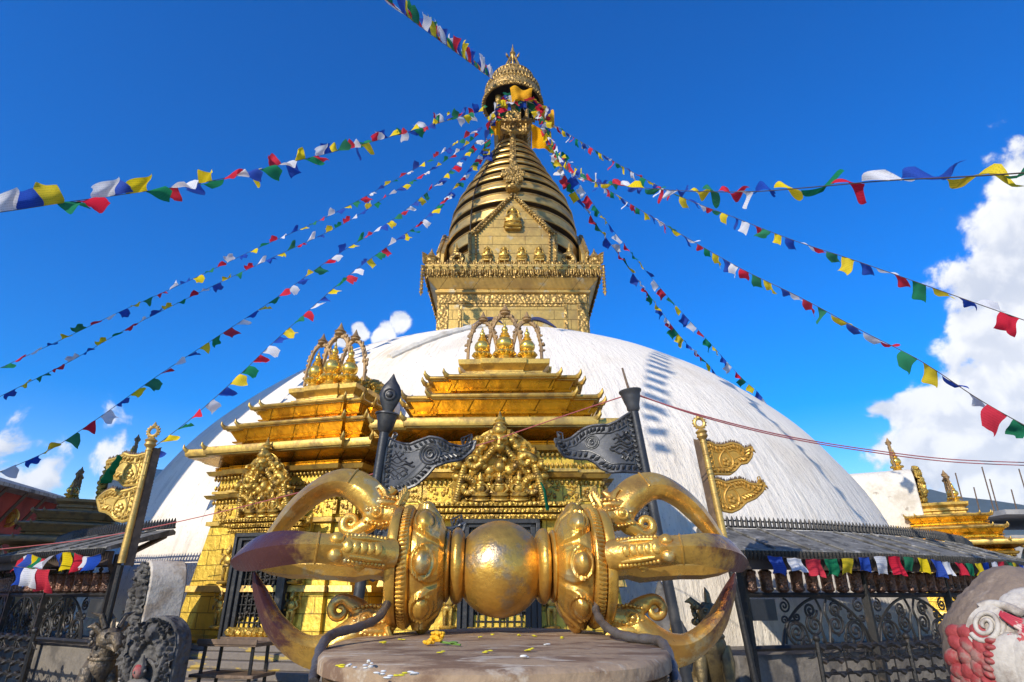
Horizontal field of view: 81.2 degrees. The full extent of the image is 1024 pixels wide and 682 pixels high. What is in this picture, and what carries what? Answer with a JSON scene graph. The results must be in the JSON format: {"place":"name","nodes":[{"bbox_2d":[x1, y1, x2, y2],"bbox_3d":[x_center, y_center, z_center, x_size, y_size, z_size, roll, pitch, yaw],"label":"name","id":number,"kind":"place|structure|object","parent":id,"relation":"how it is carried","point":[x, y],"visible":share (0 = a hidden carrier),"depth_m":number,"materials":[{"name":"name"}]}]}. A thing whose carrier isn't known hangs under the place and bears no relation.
{"place":"outdoors","nodes":[
{"label":"outdoors","id":0,"kind":"place"},
{"bbox_2d":[0,477,64,553],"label":"temple house","id":1,"kind":"structure","parent":0,"point":[18,501],"depth_m":19.21,"materials":[{"name":"red tile"}]},
{"bbox_2d":[0,518,176,681],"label":"prayer wheel pavilion","id":2,"kind":"structure","parent":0,"point":[64,585],"depth_m":8.78,"materials":[{"name":"black metal"}]},
{"bbox_2d":[11,566,56,593],"bbox_3d":[-6.548,3.254,8.151,0.895,0.355,0.143,-6,-24,13],"label":"prayer flag string","id":3,"kind":"object","parent":2,"relation":"hanging from","point":[35,579],"visible":1,"depth_m":8.12,"materials":[{"name":"multicoloured fabric"}]},
{"bbox_2d":[10,552,100,572],"bbox_3d":[-6.517,3.141,8.431,2.340,0.314,0.315,-11,-26,25],"label":"prayer flag string","id":4,"kind":"object","parent":2,"relation":"hanging from","point":[82,563],"visible":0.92,"depth_m":8.30,"materials":[{"name":"multicoloured fabric"}]},
{"bbox_2d":[0,0,1023,504],"label":"sky","id":5,"kind":"structure","parent":0,"point":[731,94],"materials":[{"name":"blue"}]},
{"bbox_2d":[927,489,1023,535],"bbox_3d":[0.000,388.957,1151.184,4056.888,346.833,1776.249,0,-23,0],"label":"hills","id":6,"kind":"structure","parent":0,"point":[985,505],"depth_m":1285.96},
{"bbox_3d":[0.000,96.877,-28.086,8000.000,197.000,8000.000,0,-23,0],"label":"ground","id":7,"kind":"structure","parent":0,"visible":0},
{"bbox_2d":[0,627,38,681],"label":"iron fence","id":8,"kind":"object","parent":7,"relation":"on","point":[21,662],"visible":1,"depth_m":7.14,"materials":[{"name":"black metal"}]},
{"bbox_2d":[0,629,94,681],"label":"stone ledge","id":9,"kind":"object","parent":7,"relation":"on","point":[57,662],"visible":0.17,"depth_m":8.54,"materials":[{"name":"grey stone"}]},
{"bbox_2d":[0,434,161,629],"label":"shrine","id":10,"kind":"object","parent":7,"relation":"on","point":[73,512],"visible":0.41,"depth_m":13.38,"materials":[{"name":"black metal"}]},
{"bbox_2d":[91,422,161,681],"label":"pennant pole","id":11,"kind":"object","parent":7,"relation":"on","point":[135,472],"visible":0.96,"depth_m":6.26,"materials":[{"name":"gold metal"}]},
{"bbox_2d":[100,455,121,482],"bbox_3d":[-4.195,1.348,6.263,0.116,0.303,0.167,0,-23,0],"label":"green scarf","id":12,"kind":"object","parent":11,"relation":"attached to","point":[110,471],"visible":1,"depth_m":6.23,"materials":[{"name":"fabric"}]},
{"bbox_2d":[188,637,275,681],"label":"offering stand","id":13,"kind":"object","parent":7,"relation":"on","point":[251,642],"visible":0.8,"depth_m":6.02,"materials":[{"name":"brown wood"}]},
{"bbox_2d":[180,323,400,681],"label":"shrine","id":14,"kind":"object","parent":7,"relation":"on","point":[318,427],"visible":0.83,"depth_m":8.16,"materials":[{"name":"gold metal"}]},
{"bbox_2d":[217,532,290,638],"bbox_3d":[-3.300,3.191,7.844,0.875,1.330,0.238,-6,-24,14],"label":"door","id":15,"kind":"structure","parent":14,"relation":"in","point":[237,605],"depth_m":7.78,"materials":[{"name":"black metal"}]},
{"bbox_2d":[350,374,476,615],"bbox_3d":[-0.915,2.018,5.227,1.150,3.678,0.230,0,-23,0],"label":"spear banner","id":16,"kind":"object","parent":7,"relation":"on","point":[398,465],"visible":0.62,"depth_m":5.63,"materials":[{"name":"metal"}]},
{"bbox_2d":[317,628,671,681],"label":"pedestal","id":17,"kind":"object","parent":7,"relation":"on","point":[587,656],"visible":0.92,"depth_m":1.69,"materials":[{"name":"grey stone"}]},
{"bbox_2d":[363,664,372,668],"bbox_3d":[-0.338,0.766,1.406,0.027,0.010,0.020,-2,-23,6],"label":"flower petal","id":18,"kind":"object","parent":17,"relation":"on","point":[370,666],"visible":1,"depth_m":1.40,"materials":[{"name":"white plant"}]},
{"bbox_2d":[373,670,385,675],"bbox_3d":[-0.285,0.716,1.289,0.029,0.010,0.027,19,-29,-37],"label":"flower petal","id":19,"kind":"object","parent":17,"relation":"on","point":[381,674],"visible":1,"depth_m":1.28,"materials":[{"name":"white plant"}]},
{"bbox_2d":[383,675,392,678],"bbox_3d":[-0.255,0.693,1.232,0.021,0.008,0.026,-1,-23,2],"label":"flower petal","id":20,"kind":"object","parent":17,"relation":"on","point":[388,677],"visible":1,"depth_m":1.23,"materials":[{"name":"white plant"}]},
{"bbox_2d":[393,672,407,676],"bbox_3d":[-0.237,0.710,1.272,0.033,0.008,0.036,6,-24,-13],"label":"flower petal","id":21,"kind":"object","parent":17,"relation":"on","point":[402,674],"visible":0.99,"depth_m":1.27,"materials":[{"name":"yellow plant"}]},
{"bbox_2d":[407,671,418,674],"bbox_3d":[-0.211,0.716,1.287,0.026,0.010,0.030,-6,-24,14],"label":"flower petal","id":22,"kind":"object","parent":17,"relation":"on","point":[413,673],"visible":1,"depth_m":1.28,"materials":[{"name":"white plant"}]},
{"bbox_2d":[423,630,460,645],"bbox_3d":[-0.236,1.021,2.054,0.141,0.045,0.056,-4,-23,10],"label":"marigold","id":23,"kind":"object","parent":17,"relation":"on","point":[436,636],"visible":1,"depth_m":2.05,"materials":[{"name":"yellow plant"}]},
{"bbox_2d":[230,469,748,681],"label":"vajra","id":24,"kind":"object","parent":17,"relation":"on","point":[576,564],"visible":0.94,"depth_m":2.64,"materials":[{"name":"gold metal"}]},
{"bbox_2d":[319,304,670,681],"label":"shrine","id":25,"kind":"object","parent":7,"relation":"on","point":[484,395],"visible":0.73,"depth_m":7.79,"materials":[{"name":"gold metal"}]},
{"bbox_2d":[0,438,500,549],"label":"cord","id":26,"kind":"object","parent":25,"relation":"attached to","point":[182,520],"visible":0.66,"depth_m":7.46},
{"bbox_2d":[456,519,541,628],"bbox_3d":[-0.146,2.859,7.222,0.990,1.400,0.250,-1,-23,1],"label":"door","id":27,"kind":"structure","parent":25,"relation":"in","point":[465,613],"depth_m":7.02,"materials":[{"name":"black metal"}]},
{"bbox_2d":[540,482,548,510],"bbox_3d":[0.396,1.862,7.144,0.081,0.336,0.116,-17,-28,35],"label":"green scarf","id":28,"kind":"object","parent":25,"relation":"on","point":[545,500],"visible":1,"depth_m":7.10,"materials":[{"name":"fabric"}]},
{"bbox_2d":[65,44,938,645],"bbox_3d":[-0.200,-2.177,22.641,22.118,25.000,22.106,0,-23,0],"label":"stupa","id":29,"kind":"object","parent":7,"relation":"on","point":[515,244],"visible":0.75,"depth_m":12.79,"materials":[{"name":"white paint"}]},
{"bbox_2d":[0,132,477,399],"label":"prayer flag string","id":30,"kind":"object","parent":29,"relation":"hanging from","point":[219,286],"visible":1,"depth_m":17.63,"materials":[{"name":"multicoloured fabric"}]},
{"bbox_2d":[1,127,481,367],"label":"prayer flag string","id":31,"kind":"object","parent":29,"relation":"hanging from","point":[197,279],"visible":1,"depth_m":18.21,"materials":[{"name":"multicoloured fabric"}]},
{"bbox_2d":[0,140,483,477],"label":"prayer flag string","id":32,"kind":"object","parent":29,"relation":"hanging from","point":[109,416],"visible":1,"depth_m":14.50,"materials":[{"name":"multicoloured fabric"}]},
{"bbox_2d":[0,103,486,213],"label":"prayer flag string","id":33,"kind":"object","parent":29,"relation":"hanging from","point":[36,195],"visible":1,"depth_m":10.75,"materials":[{"name":"multicoloured fabric"}]},
{"bbox_2d":[156,143,490,457],"bbox_3d":[-3.548,-2.975,16.754,0.571,14.863,10.797,-12,-26,27],"label":"prayer flag string","id":34,"kind":"object","parent":29,"relation":"hanging from","point":[213,405],"visible":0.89,"depth_m":13.26,"materials":[{"name":"multicoloured fabric"}]},
{"bbox_2d":[385,0,492,79],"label":"prayer flag string","id":35,"kind":"object","parent":29,"relation":"hanging from","point":[430,26],"visible":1,"depth_m":17.43,"materials":[{"name":"multicoloured fabric"}]},
{"bbox_2d":[480,97,506,160],"bbox_3d":[-0.707,-8.475,23.571,1.104,3.252,0.737,0,-23,0],"label":"prayer flag string","id":36,"kind":"object","parent":29,"relation":"hanging from","point":[487,154],"visible":0.99,"depth_m":23.40,"materials":[{"name":"multicoloured fabric"}]},
{"bbox_2d":[491,120,500,138],"bbox_3d":[-0.663,-8.726,24.096,0.450,1.159,0.492,0,-23,0],"label":"saffron cloth","id":37,"kind":"object","parent":29,"relation":"hanging from","point":[496,129],"visible":0.55,"depth_m":23.95,"materials":[{"name":"yellow fabric"}]},
{"bbox_2d":[486,97,551,133],"bbox_3d":[0.293,-9.089,23.778,2.610,1.927,0.810,0,-23,0],"label":"prayer flag string","id":38,"kind":"object","parent":29,"relation":"hanging from","point":[503,110],"visible":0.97,"depth_m":23.84,"materials":[{"name":"multicoloured fabric"}]},
{"bbox_2d":[498,92,539,113],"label":"prayer flag string","id":39,"kind":"object","parent":29,"relation":"hanging from","point":[507,96],"visible":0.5,"depth_m":24.51,"materials":[{"name":"multicoloured fabric"}]},
{"bbox_2d":[510,85,532,101],"bbox_3d":[0.387,-9.950,24.027,0.949,0.810,0.478,-5,-23,11],"label":"saffron cloth","id":40,"kind":"object","parent":29,"relation":"hanging from","point":[517,92],"visible":1,"depth_m":23.92,"materials":[{"name":"yellow fabric"}]},
{"bbox_2d":[531,124,550,151],"bbox_3d":[1.182,-8.190,24.034,0.800,1.332,0.560,0,-23,0],"label":"saffron cloth","id":41,"kind":"object","parent":29,"relation":"hanging from","point":[537,141],"visible":0.68,"depth_m":23.96,"materials":[{"name":"yellow fabric"}]},
{"bbox_2d":[526,96,563,174],"bbox_3d":[1.222,-8.098,23.474,1.532,3.659,0.651,5,-24,-12],"label":"prayer flag string","id":42,"kind":"object","parent":29,"relation":"hanging from","point":[536,114],"visible":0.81,"depth_m":23.46,"materials":[{"name":"multicoloured fabric"}]},
{"bbox_2d":[539,107,553,127],"bbox_3d":[1.453,-9.268,24.467,0.723,1.160,0.460,8,-24,-19],"label":"saffron cloth","id":43,"kind":"object","parent":29,"relation":"hanging from","point":[551,114],"visible":0.38,"depth_m":24.41,"materials":[{"name":"yellow fabric"}]},
{"bbox_2d":[557,166,715,374],"bbox_3d":[5.519,-2.547,24.876,9.888,7.848,0.627,17,-28,-34],"label":"prayer flag string","id":44,"kind":"object","parent":29,"relation":"hanging from","point":[672,333],"visible":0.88,"depth_m":24.37,"materials":[{"name":"multicoloured fabric"}]},
{"bbox_2d":[560,152,765,402],"bbox_3d":[6.574,-2.201,24.761,11.198,9.000,0.647,14,-27,-30],"label":"prayer flag string","id":45,"kind":"object","parent":29,"relation":"hanging from","point":[684,319],"visible":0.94,"depth_m":24.39,"materials":[{"name":"multicoloured fabric"}]},
{"bbox_2d":[545,132,1023,208],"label":"prayer flag string","id":46,"kind":"object","parent":29,"relation":"hanging from","point":[999,171],"visible":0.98,"depth_m":6.34,"materials":[{"name":"multicoloured fabric"}]},
{"bbox_2d":[552,153,1023,437],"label":"prayer flag string","id":47,"kind":"object","parent":29,"relation":"hanging from","point":[992,418],"visible":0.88,"depth_m":9.18,"materials":[{"name":"multicoloured fabric"}]},
{"bbox_2d":[553,124,1023,336],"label":"prayer flag string","id":48,"kind":"object","parent":29,"relation":"hanging from","point":[1006,322],"visible":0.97,"depth_m":10.76,"materials":[{"name":"multicoloured fabric"}]},
{"bbox_2d":[554,368,692,681],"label":"bell banner","id":49,"kind":"object","parent":7,"relation":"on","point":[616,446],"visible":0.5,"depth_m":5.45,"materials":[{"name":"metal"}]},
{"bbox_2d":[501,397,621,437],"bbox_3d":[0.571,0.832,6.588,0.147,0.081,2.213,16,-28,-32],"label":"cord","id":50,"kind":"object","parent":49,"relation":"attached to","point":[563,416],"visible":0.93,"depth_m":6.67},
{"bbox_2d":[640,395,1023,465],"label":"cord","id":51,"kind":"object","parent":49,"relation":"attached to","point":[819,443],"visible":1,"depth_m":6.22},
{"bbox_2d":[640,396,1023,462],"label":"cord","id":52,"kind":"object","parent":49,"relation":"attached to","point":[837,444],"visible":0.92,"depth_m":6.35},
{"bbox_2d":[649,581,692,671],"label":"wall","id":53,"kind":"structure","parent":7,"relation":"on","point":[664,623],"depth_m":7.10,"materials":[{"name":"white paint"}]},
{"bbox_2d":[692,413,767,681],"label":"pennant pole","id":54,"kind":"object","parent":7,"relation":"on","point":[730,495],"visible":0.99,"depth_m":6.25,"materials":[{"name":"gold metal"}]},
{"bbox_2d":[730,635,949,681],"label":"stone ledge","id":55,"kind":"object","parent":7,"relation":"on","point":[788,666],"visible":0.27,"depth_m":7.36,"materials":[{"name":"grey stone"}]},
{"bbox_2d":[696,516,1023,681],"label":"prayer wheel pavilion","id":56,"kind":"structure","parent":7,"relation":"on","point":[760,540],"depth_m":7.79,"materials":[{"name":"black metal"}]},
{"bbox_2d":[764,555,1023,578],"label":"prayer flag string","id":57,"kind":"object","parent":56,"relation":"hanging from","point":[943,568],"visible":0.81,"depth_m":7.58,"materials":[{"name":"multicoloured fabric"}]},
{"bbox_2d":[808,632,950,681],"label":"iron fence","id":58,"kind":"object","parent":7,"relation":"on","point":[906,654],"visible":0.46,"depth_m":6.66,"materials":[{"name":"black metal"}]},
{"bbox_2d":[850,438,1023,623],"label":"shrine","id":59,"kind":"object","parent":7,"relation":"on","point":[897,495],"visible":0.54,"depth_m":13.81,"materials":[{"name":"gold metal"}]},
{"bbox_2d":[938,565,1023,681],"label":"painted lion head","id":60,"kind":"object","parent":7,"relation":"on","point":[981,628],"visible":1,"depth_m":2.15},
{"bbox_2d":[955,467,1023,557],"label":"concrete house","id":61,"kind":"structure","parent":7,"relation":"on","point":[1014,518],"depth_m":29.13,"materials":[{"name":"concrete"}]},
{"bbox_3d":[-3.389,3.912,5.531,1.060,0.420,0.910,-6,-24,13],"label":"stone plinth","id":62,"kind":"object","parent":7,"relation":"on","visible":0},
{"bbox_2d":[118,615,191,681],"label":"arched stele","id":63,"kind":"object","parent":62,"relation":"on","point":[159,649],"visible":1,"depth_m":5.67,"materials":[{"name":"stone"}]},
{"bbox_3d":[-3.981,3.878,5.470,0.810,0.435,0.760,-17,-28,35],"label":"stone plinth","id":64,"kind":"object","parent":7,"relation":"on","visible":0},
{"bbox_2d":[74,611,135,681],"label":"griffin guardian","id":65,"kind":"object","parent":64,"relation":"on","point":[99,665],"visible":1,"depth_m":5.67,"materials":[{"name":"grey stone"}]},
{"bbox_3d":[1.983,3.908,5.674,0.780,0.540,0.860,0,-23,0],"label":"stone plinth","id":66,"kind":"object","parent":7,"relation":"on","visible":0},
{"bbox_2d":[684,587,734,681],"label":"bronze lion","id":67,"kind":"object","parent":66,"relation":"on","point":[715,662],"visible":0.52,"depth_m":5.82},
{"bbox_3d":[-4.433,4.299,6.866,1.010,0.750,1.010,10,-25,-22],"label":"stone plinth","id":68,"kind":"object","parent":7,"relation":"on","visible":0},
{"bbox_2d":[115,560,186,677],"bbox_3d":[-4.478,3.396,7.359,0.549,1.300,0.600,21,-31,-40],"label":"pale stele","id":69,"kind":"object","parent":68,"relation":"on","point":[158,587],"visible":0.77,"depth_m":7.29,"materials":[{"name":"stone"}]}
]}

